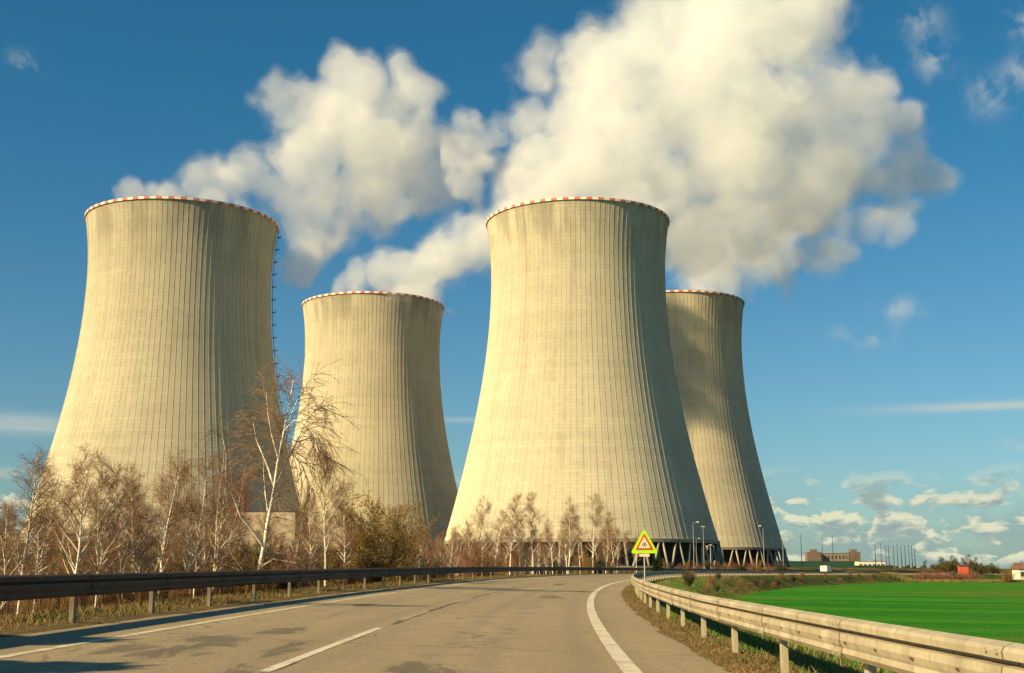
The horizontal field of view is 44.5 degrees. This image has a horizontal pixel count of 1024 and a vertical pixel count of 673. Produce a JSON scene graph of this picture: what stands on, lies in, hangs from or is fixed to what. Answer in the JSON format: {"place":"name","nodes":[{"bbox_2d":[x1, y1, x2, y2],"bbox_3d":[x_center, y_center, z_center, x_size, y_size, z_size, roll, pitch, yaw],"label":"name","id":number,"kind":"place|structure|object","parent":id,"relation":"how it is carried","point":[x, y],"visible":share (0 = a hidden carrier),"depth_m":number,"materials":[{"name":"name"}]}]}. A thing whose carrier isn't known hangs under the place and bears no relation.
{"place":"outdoors","nodes":[
{"label":"outdoors","id":0,"kind":"place"},
{"bbox_2d":[0,573,1011,672],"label":"road","id":1,"kind":"structure","parent":0,"point":[529,625],"depth_m":19.25,"materials":[{"name":"grey asphalt"}]},
{"bbox_2d":[261,628,380,671],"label":"road marking","id":2,"kind":"object","parent":1,"relation":"on","point":[286,663],"visible":1,"depth_m":15.85,"materials":[{"name":"paint"}]},
{"bbox_2d":[0,573,900,657],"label":"road marking","id":3,"kind":"object","parent":1,"relation":"on","point":[55,647],"visible":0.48,"depth_m":19.36,"materials":[{"name":"paint"}]},
{"bbox_2d":[587,574,827,672],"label":"road marking","id":4,"kind":"object","parent":1,"relation":"on","point":[623,661],"visible":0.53,"depth_m":20.48,"materials":[{"name":"paint"}]},
{"bbox_2d":[0,567,1011,672],"bbox_3d":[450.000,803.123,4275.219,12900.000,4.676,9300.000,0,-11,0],"label":"ground","id":5,"kind":"structure","parent":0,"point":[806,580],"depth_m":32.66,"materials":[{"name":"brown plant"}]},
{"bbox_2d":[0,502,24,560],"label":"birch tree","id":6,"kind":"object","parent":5,"relation":"on","point":[10,525],"visible":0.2,"depth_m":82.74,"materials":[{"name":"brown plant"}]},
{"bbox_2d":[0,473,36,614],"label":"birch tree","id":7,"kind":"object","parent":5,"relation":"on","point":[8,517],"visible":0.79,"depth_m":31.37,"materials":[{"name":"brown plant"}]},
{"bbox_2d":[1,564,52,617],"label":"bare bush","id":8,"kind":"object","parent":5,"relation":"on","point":[10,609],"visible":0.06,"depth_m":38.19,"materials":[{"name":"brown plant"}]},
{"bbox_2d":[0,442,67,614],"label":"birch tree","id":9,"kind":"object","parent":5,"relation":"on","point":[33,518],"visible":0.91,"depth_m":32.51,"materials":[{"name":"brown plant"}]},
{"bbox_2d":[4,454,73,610],"bbox_3d":[-14.164,6.310,37.333,2.043,5.659,2.817,4,-11,-20],"label":"birch tree","id":10,"kind":"object","parent":5,"relation":"on","point":[38,557],"visible":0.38,"depth_m":37.19,"materials":[{"name":"brown plant"}]},
{"bbox_2d":[7,596,79,615],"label":"bare bush","id":11,"kind":"object","parent":5,"relation":"on","point":[43,603],"visible":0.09,"depth_m":33.34,"materials":[{"name":"brown plant"}]},
{"bbox_2d":[14,536,111,610],"bbox_3d":[-15.175,8.609,43.036,3.678,3.682,2.912,1,-11,-7],"label":"bare bush","id":12,"kind":"object","parent":5,"relation":"on","point":[55,565],"visible":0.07,"depth_m":42.72,"materials":[{"name":"brown plant"}]},
{"bbox_2d":[44,479,86,572],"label":"birch tree","id":13,"kind":"object","parent":5,"relation":"on","point":[67,522],"visible":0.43,"depth_m":46.11,"materials":[{"name":"brown plant"}]},
{"bbox_2d":[39,566,109,609],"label":"bare bush","id":14,"kind":"object","parent":5,"relation":"on","point":[81,596],"visible":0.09,"depth_m":38.55,"materials":[{"name":"brown plant"}]},
{"bbox_2d":[38,442,119,573],"bbox_3d":[-12.432,5.863,35.642,2.261,5.834,2.242,2,-11,-13],"label":"birch tree","id":15,"kind":"object","parent":5,"relation":"on","point":[79,470],"visible":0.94,"depth_m":35.84,"materials":[{"name":"brown plant"}]},
{"bbox_2d":[69,517,89,559],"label":"birch tree","id":16,"kind":"object","parent":5,"relation":"on","point":[84,530],"visible":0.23,"depth_m":63.60,"materials":[{"name":"brown plant"}]},
{"bbox_2d":[58,560,120,607],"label":"bare bush","id":17,"kind":"object","parent":5,"relation":"on","point":[98,596],"visible":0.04,"depth_m":39.07,"materials":[{"name":"brown plant"}]},
{"bbox_2d":[71,447,134,607],"bbox_3d":[-12.397,6.277,37.579,2.124,5.819,2.757,9,-14,-41],"label":"birch tree","id":18,"kind":"object","parent":5,"relation":"on","point":[100,554],"visible":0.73,"depth_m":37.22,"materials":[{"name":"brown plant"}]},
{"bbox_2d":[58,538,156,604],"bbox_3d":[-13.410,8.232,41.089,2.869,3.628,3.624,-2,-11,10],"label":"bare bush","id":19,"kind":"object","parent":5,"relation":"on","point":[105,564],"visible":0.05,"depth_m":41.59,"materials":[{"name":"brown plant"}]},
{"bbox_2d":[79,456,165,604],"bbox_3d":[-11.779,6.433,38.326,2.063,5.714,2.845,-6,-12,31],"label":"birch tree","id":20,"kind":"object","parent":5,"relation":"on","point":[140,524],"visible":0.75,"depth_m":38.33,"materials":[{"name":"brown plant"}]},
{"bbox_2d":[93,592,163,604],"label":"bare bush","id":21,"kind":"object","parent":5,"relation":"on","point":[128,599],"visible":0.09,"depth_m":38.42,"materials":[{"name":"brown plant"}]},
{"bbox_2d":[107,476,151,571],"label":"birch tree","id":22,"kind":"object","parent":5,"relation":"on","point":[128,510],"visible":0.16,"depth_m":50.16,"materials":[{"name":"brown plant"}]},
{"bbox_2d":[110,459,185,572],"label":"birch tree","id":23,"kind":"object","parent":5,"relation":"on","point":[137,500],"visible":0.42,"depth_m":43.37,"materials":[{"name":"brown plant"}]},
{"bbox_2d":[121,566,177,603],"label":"bare bush","id":24,"kind":"object","parent":5,"relation":"on","point":[156,596],"visible":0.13,"depth_m":37.85,"materials":[{"name":"brown plant"}]},
{"bbox_2d":[19,196,300,554],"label":"cooling tower","id":25,"kind":"structure","parent":5,"relation":"on","point":[174,346],"depth_m":514.64,"materials":[{"name":"concrete"}]},
{"bbox_2d":[135,452,199,593],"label":"birch tree","id":26,"kind":"object","parent":5,"relation":"on","point":[164,532],"visible":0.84,"depth_m":41.00,"materials":[{"name":"brown plant"}]},
{"bbox_2d":[147,446,210,565],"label":"birch tree","id":27,"kind":"object","parent":5,"relation":"on","point":[179,482],"visible":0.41,"depth_m":51.32,"materials":[{"name":"brown plant"}]},
{"bbox_2d":[142,549,216,601],"bbox_3d":[-12.302,9.235,45.955,2.525,3.282,3.102,-8,-13,38],"label":"bare bush","id":28,"kind":"object","parent":5,"relation":"on","point":[179,569],"visible":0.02,"depth_m":46.06,"materials":[{"name":"brown plant"}]},
{"bbox_2d":[165,589,194,599],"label":"bare bush","id":29,"kind":"object","parent":5,"relation":"on","point":[174,596],"visible":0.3,"depth_m":35.26,"materials":[{"name":"brown plant"}]},
{"bbox_2d":[144,545,219,593],"bbox_3d":[-11.900,9.259,46.353,2.701,3.416,3.412,10,-15,-44],"label":"bare bush","id":30,"kind":"object","parent":5,"relation":"on","point":[180,563],"visible":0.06,"depth_m":46.48,"materials":[{"name":"brown plant"}]},
{"bbox_2d":[163,543,231,597],"bbox_3d":[-10.967,8.844,44.337,2.538,2.986,2.705,-8,-13,36],"label":"bare bush","id":31,"kind":"object","parent":5,"relation":"on","point":[198,590],"visible":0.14,"depth_m":44.07,"materials":[{"name":"brown plant"}]},
{"bbox_2d":[164,454,235,597],"bbox_3d":[-10.511,6.592,41.663,2.110,5.845,2.910,0,-11,1],"label":"birch tree","id":32,"kind":"object","parent":5,"relation":"on","point":[198,551],"visible":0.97,"depth_m":41.55,"materials":[{"name":"brown plant"}]},
{"bbox_2d":[185,449,250,592],"bbox_3d":[-11.224,7.543,46.521,3.180,6.711,2.449,-5,-12,27],"label":"birch tree","id":33,"kind":"object","parent":5,"relation":"on","point":[217,535],"visible":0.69,"depth_m":46.24,"materials":[{"name":"brown plant"}]},
{"bbox_2d":[191,544,256,594],"bbox_3d":[-11.483,9.816,49.414,2.733,3.457,3.453,1,-11,-4],"label":"bare bush","id":34,"kind":"object","parent":5,"relation":"on","point":[237,568],"visible":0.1,"depth_m":49.22,"materials":[{"name":"brown plant"}]},
{"bbox_2d":[213,462,260,559],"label":"birch tree","id":35,"kind":"object","parent":5,"relation":"on","point":[245,499],"visible":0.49,"depth_m":59.27,"materials":[{"name":"brown plant"}]},
{"bbox_2d":[221,482,257,555],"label":"birch tree","id":36,"kind":"object","parent":5,"relation":"on","point":[241,499],"visible":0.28,"depth_m":64.08,"materials":[{"name":"brown plant"}]},
{"bbox_2d":[178,511,308,556],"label":"industrial hall","id":37,"kind":"structure","parent":5,"relation":"on","point":[284,529],"depth_m":413.62,"materials":[{"name":"beige concrete"}]},
{"bbox_2d":[220,544,276,592],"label":"bare bush","id":38,"kind":"object","parent":5,"relation":"on","point":[239,555],"visible":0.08,"depth_m":51.07,"materials":[{"name":"brown plant"}]},
{"bbox_2d":[218,540,288,590],"bbox_3d":[-11.073,10.410,52.995,3.584,3.792,2.917,8,-13,-38],"label":"bare bush","id":39,"kind":"object","parent":5,"relation":"on","point":[258,557],"visible":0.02,"depth_m":53.97,"materials":[{"name":"brown plant"}]},
{"bbox_2d":[230,556,288,593],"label":"bare bush","id":40,"kind":"object","parent":5,"relation":"on","point":[262,587],"visible":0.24,"depth_m":45.59,"materials":[{"name":"brown plant"}]},
{"bbox_2d":[234,535,289,569],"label":"bare bush","id":41,"kind":"object","parent":5,"relation":"on","point":[243,546],"visible":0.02,"depth_m":60.55,"materials":[{"name":"brown plant"}]},
{"bbox_2d":[250,508,280,557],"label":"bare tree","id":42,"kind":"object","parent":5,"relation":"on","point":[264,522],"visible":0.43,"depth_m":66.60,"materials":[{"name":"brown plant"}]},
{"bbox_2d":[245,548,295,591],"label":"bare bush","id":43,"kind":"object","parent":5,"relation":"on","point":[281,584],"visible":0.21,"depth_m":46.41,"materials":[{"name":"brown plant"}]},
{"bbox_2d":[175,350,367,588],"bbox_3d":[-9.653,5.914,49.606,7.596,10.979,6.049,0,-11,0],"label":"birch tree","id":44,"kind":"object","parent":5,"relation":"on","point":[321,454],"visible":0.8,"depth_m":50.04,"materials":[{"name":"brown plant"}]},
{"bbox_2d":[236,531,316,569],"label":"bare bush","id":45,"kind":"object","parent":5,"relation":"on","point":[280,548],"visible":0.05,"depth_m":63.80,"materials":[{"name":"brown plant"}]},
{"bbox_2d":[246,541,314,587],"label":"bare bush","id":46,"kind":"object","parent":5,"relation":"on","point":[282,558],"visible":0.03,"depth_m":51.06,"materials":[{"name":"brown plant"}]},
{"bbox_2d":[280,496,318,568],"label":"birch tree","id":47,"kind":"object","parent":5,"relation":"on","point":[299,538],"visible":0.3,"depth_m":61.32,"materials":[{"name":"brown plant"}]},
{"bbox_2d":[289,492,329,588],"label":"birch tree","id":48,"kind":"object","parent":5,"relation":"on","point":[311,546],"visible":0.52,"depth_m":54.95,"materials":[{"name":"brown plant"}]},
{"bbox_2d":[0,564,619,615],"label":"woodland weeds","id":49,"kind":"object","parent":5,"relation":"on","point":[119,602],"visible":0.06,"depth_m":32.98,"materials":[{"name":"brown plant"}]},
{"bbox_2d":[307,508,336,556],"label":"bare tree","id":50,"kind":"object","parent":5,"relation":"on","point":[326,533],"visible":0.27,"depth_m":74.24,"materials":[{"name":"brown plant"}]},
{"bbox_2d":[292,441,360,586],"bbox_3d":[-7.888,7.768,53.319,2.598,6.704,2.576,-4,-11,19],"label":"birch tree","id":51,"kind":"object","parent":5,"relation":"on","point":[325,528],"visible":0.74,"depth_m":53.20,"materials":[{"name":"brown plant"}]},
{"bbox_2d":[310,545,355,586],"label":"green tinged bush","id":52,"kind":"object","parent":5,"relation":"on","point":[338,552],"visible":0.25,"depth_m":60.78,"materials":[{"name":"yellow plant"}]},
{"bbox_2d":[327,479,362,565],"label":"birch tree","id":53,"kind":"object","parent":5,"relation":"on","point":[344,532],"visible":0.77,"depth_m":63.42,"materials":[{"name":"brown plant"}]},
{"bbox_2d":[328,511,364,567],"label":"bare tree","id":54,"kind":"object","parent":5,"relation":"on","point":[348,529],"visible":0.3,"depth_m":65.93,"materials":[{"name":"brown plant"}]},
{"bbox_2d":[353,549,389,583],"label":"bare bush","id":55,"kind":"object","parent":5,"relation":"on","point":[375,579],"visible":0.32,"depth_m":63.99,"materials":[{"name":"brown plant"}]},
{"bbox_2d":[290,291,457,563],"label":"cooling tower","id":56,"kind":"structure","parent":5,"relation":"on","point":[384,347],"depth_m":691.08,"materials":[{"name":"concrete"}]},
{"bbox_2d":[332,483,423,583],"bbox_3d":[-7.362,10.630,65.169,4.543,5.817,4.700,10,-15,-44],"label":"green tinged bush","id":57,"kind":"object","parent":5,"relation":"on","point":[367,546],"visible":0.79,"depth_m":64.78,"materials":[{"name":"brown plant"}]},
{"bbox_2d":[361,493,439,582],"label":"green tinged bush","id":58,"kind":"object","parent":5,"relation":"on","point":[409,559],"visible":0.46,"depth_m":70.83,"materials":[{"name":"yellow plant"}]},
{"bbox_2d":[414,516,432,578],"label":"birch tree","id":59,"kind":"object","parent":5,"relation":"on","point":[423,526],"visible":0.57,"depth_m":88.41,"materials":[{"name":"brown plant"}]},
{"bbox_2d":[411,546,450,580],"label":"bare bush","id":60,"kind":"object","parent":5,"relation":"on","point":[437,562],"visible":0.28,"depth_m":86.81,"materials":[{"name":"brown plant"}]},
{"bbox_2d":[432,524,462,576],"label":"birch tree","id":61,"kind":"object","parent":5,"relation":"on","point":[442,546],"visible":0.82,"depth_m":98.64,"materials":[{"name":"brown plant"}]},
{"bbox_2d":[446,531,466,576],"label":"birch tree","id":62,"kind":"object","parent":5,"relation":"on","point":[455,560],"visible":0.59,"depth_m":100.76,"materials":[{"name":"brown plant"}]},
{"bbox_2d":[448,529,468,575],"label":"birch tree","id":63,"kind":"object","parent":5,"relation":"on","point":[463,536],"visible":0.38,"depth_m":108.65,"materials":[{"name":"brown plant"}]},
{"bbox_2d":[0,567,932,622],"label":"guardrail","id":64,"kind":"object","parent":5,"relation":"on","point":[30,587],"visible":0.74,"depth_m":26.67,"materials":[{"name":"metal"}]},
{"bbox_2d":[462,519,478,565],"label":"birch tree","id":65,"kind":"object","parent":5,"relation":"on","point":[469,532],"visible":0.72,"depth_m":103.03,"materials":[{"name":"brown plant"}]},
{"bbox_2d":[452,541,497,576],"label":"bare bush","id":66,"kind":"object","parent":5,"relation":"on","point":[470,561],"visible":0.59,"depth_m":96.77,"materials":[{"name":"brown plant"}]},
{"bbox_2d":[468,495,497,566],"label":"birch tree","id":67,"kind":"object","parent":5,"relation":"on","point":[482,520],"visible":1,"depth_m":102.63,"materials":[{"name":"brown plant"}]},
{"bbox_2d":[465,548,508,575],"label":"bare bush","id":68,"kind":"object","parent":5,"relation":"on","point":[490,565],"visible":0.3,"depth_m":102.46,"materials":[{"name":"brown plant"}]},
{"bbox_2d":[483,509,513,575],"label":"birch tree","id":69,"kind":"object","parent":5,"relation":"on","point":[500,535],"visible":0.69,"depth_m":118.73,"materials":[{"name":"brown plant"}]},
{"bbox_2d":[492,552,522,575],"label":"bare bush","id":70,"kind":"object","parent":5,"relation":"on","point":[505,573],"visible":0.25,"depth_m":135.68,"materials":[{"name":"brown plant"}]},
{"bbox_2d":[495,491,530,575],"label":"birch tree","id":71,"kind":"object","parent":5,"relation":"on","point":[511,525],"visible":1,"depth_m":114.24,"materials":[{"name":"brown plant"}]},
{"bbox_2d":[508,509,540,574],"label":"birch tree","id":72,"kind":"object","parent":5,"relation":"on","point":[519,549],"visible":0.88,"depth_m":120.13,"materials":[{"name":"brown plant"}]},
{"bbox_2d":[522,490,544,573],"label":"birch tree","id":73,"kind":"object","parent":5,"relation":"on","point":[529,505],"visible":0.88,"depth_m":125.81,"materials":[{"name":"brown plant"}]},
{"bbox_2d":[526,532,547,573],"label":"birch tree","id":74,"kind":"object","parent":5,"relation":"on","point":[537,557],"visible":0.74,"depth_m":138.75,"materials":[{"name":"brown plant"}]},
{"bbox_2d":[541,518,558,573],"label":"birch tree","id":75,"kind":"object","parent":5,"relation":"on","point":[548,538],"visible":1,"depth_m":138.27,"materials":[{"name":"brown plant"}]},
{"bbox_2d":[542,552,572,573],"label":"bare bush","id":76,"kind":"object","parent":5,"relation":"on","point":[562,564],"visible":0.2,"depth_m":157.97,"materials":[{"name":"brown plant"}]},
{"bbox_2d":[556,496,585,573],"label":"birch tree","id":77,"kind":"object","parent":5,"relation":"on","point":[569,534],"visible":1,"depth_m":145.87,"materials":[{"name":"brown plant"}]},
{"bbox_2d":[573,516,586,566],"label":"birch tree","id":78,"kind":"object","parent":5,"relation":"on","point":[577,528],"visible":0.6,"depth_m":155.32,"materials":[{"name":"brown plant"}]},
{"bbox_2d":[443,197,728,566],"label":"cooling tower","id":79,"kind":"structure","parent":5,"relation":"on","point":[579,400],"depth_m":510.64,"materials":[{"name":"concrete"}]},
{"bbox_2d":[574,548,600,573],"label":"bare bush","id":80,"kind":"object","parent":5,"relation":"on","point":[586,564],"visible":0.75,"depth_m":158.77,"materials":[{"name":"brown plant"}]},
{"bbox_2d":[583,492,605,573],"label":"birch tree","id":81,"kind":"object","parent":5,"relation":"on","point":[595,523],"visible":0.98,"depth_m":163.64,"materials":[{"name":"brown plant"}]},
{"bbox_2d":[587,550,611,573],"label":"bare bush","id":82,"kind":"object","parent":5,"relation":"on","point":[604,563],"visible":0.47,"depth_m":166.69,"materials":[{"name":"brown plant"}]},
{"bbox_2d":[600,520,615,572],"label":"birch tree","id":83,"kind":"object","parent":5,"relation":"on","point":[609,541],"visible":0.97,"depth_m":172.85,"materials":[{"name":"brown plant"}]},
{"bbox_2d":[603,553,619,572],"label":"bare bush","id":84,"kind":"object","parent":5,"relation":"on","point":[614,565],"visible":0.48,"depth_m":173.88,"materials":[{"name":"brown plant"}]},
{"bbox_2d":[598,510,625,571],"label":"birch tree","id":85,"kind":"object","parent":5,"relation":"on","point":[618,547],"visible":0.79,"depth_m":179.48,"materials":[{"name":"brown plant"}]},
{"bbox_2d":[621,531,632,567],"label":"birch tree","id":86,"kind":"object","parent":5,"relation":"on","point":[627,548],"visible":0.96,"depth_m":184.83,"materials":[{"name":"brown plant"}]},
{"bbox_2d":[632,530,656,580],"bbox_3d":[6.266,10.814,59.038,1.210,3.337,0.126,0,-11,0],"label":"warning sign","id":87,"kind":"object","parent":5,"relation":"on","point":[644,544],"visible":0.95,"depth_m":59.15,"materials":[{"name":"metal"}]},
{"bbox_2d":[656,549,664,574],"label":"spruce tree","id":88,"kind":"object","parent":5,"relation":"on","point":[659,564],"visible":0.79,"depth_m":176.96,"materials":[{"name":"green plant"}]},
{"bbox_2d":[681,569,696,585],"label":"bare bush","id":89,"kind":"object","parent":5,"relation":"on","point":[688,579],"visible":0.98,"depth_m":109.12,"materials":[{"name":"brown plant"}]},
{"bbox_2d":[666,290,789,566],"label":"cooling tower","id":90,"kind":"structure","parent":5,"relation":"on","point":[705,330],"depth_m":683.74,"materials":[{"name":"concrete"}]},
{"bbox_2d":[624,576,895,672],"bbox_3d":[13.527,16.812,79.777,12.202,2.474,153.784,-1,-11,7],"label":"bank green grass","id":91,"kind":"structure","parent":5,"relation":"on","point":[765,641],"depth_m":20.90,"materials":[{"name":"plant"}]},
{"bbox_2d":[652,575,896,672],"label":"bank grass","id":92,"kind":"structure","parent":5,"relation":"on","point":[835,660],"depth_m":22.07,"materials":[{"name":"plant"}]},
{"bbox_2d":[778,561,854,567],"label":"green hall","id":93,"kind":"structure","parent":5,"relation":"on","point":[841,564],"depth_m":983.78,"materials":[{"name":"green metal"}]},
{"bbox_2d":[631,571,1023,672],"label":"guardrail","id":94,"kind":"object","parent":5,"relation":"on","point":[871,645],"visible":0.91,"depth_m":11.15,"materials":[{"name":"metal"}]},
{"bbox_2d":[804,549,860,560],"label":"long building","id":95,"kind":"structure","parent":5,"relation":"on","point":[813,555],"depth_m":1129.02,"materials":[{"name":"beige paint"}]},
{"bbox_2d":[855,561,884,564],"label":"building","id":96,"kind":"structure","parent":5,"relation":"on","point":[867,562],"depth_m":1082.47,"materials":[{"name":"white paint"}]},
{"bbox_2d":[853,565,893,567],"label":"green fence","id":97,"kind":"object","parent":5,"relation":"on","point":[869,566],"visible":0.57,"depth_m":885.03,"materials":[{"name":"metal"}]},
{"bbox_2d":[749,601,1023,641],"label":"field crop blades","id":98,"kind":"object","parent":5,"relation":"on","point":[924,613],"visible":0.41,"depth_m":91.87,"materials":[{"name":"green plant"}]},
{"bbox_2d":[847,571,1023,581],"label":"dry field margin","id":99,"kind":"object","parent":5,"relation":"on","point":[899,576],"visible":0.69,"depth_m":334.89,"materials":[{"name":"brown plant"}]},
{"bbox_2d":[936,560,954,571],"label":"hedge bush","id":100,"kind":"object","parent":5,"relation":"on","point":[949,567],"visible":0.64,"depth_m":409.94,"materials":[{"name":"green plant"}]},
{"bbox_2d":[1000,570,1017,581],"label":"bare bush","id":101,"kind":"object","parent":5,"relation":"on","point":[1007,578],"visible":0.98,"depth_m":333.32,"materials":[{"name":"brown plant"}]},
{"bbox_2d":[1011,563,1023,579],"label":"house","id":102,"kind":"structure","parent":5,"relation":"on","point":[1016,568],"depth_m":414.10,"materials":[{"name":"white paint"}]},
{"bbox_2d":[0,0,1023,568],"label":"sky","id":103,"kind":"structure","parent":0,"point":[850,172],"materials":[{"name":"blue"}]},
{"bbox_2d":[621,580,884,672],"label":"verge grass","id":104,"kind":"structure","parent":0,"point":[742,661],"depth_m":20.63,"materials":[{"name":"brown plant"}]},
{"bbox_2d":[731,582,1023,643],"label":"field","id":105,"kind":"structure","parent":0,"point":[901,595],"depth_m":118.79,"materials":[{"name":"green plant"}]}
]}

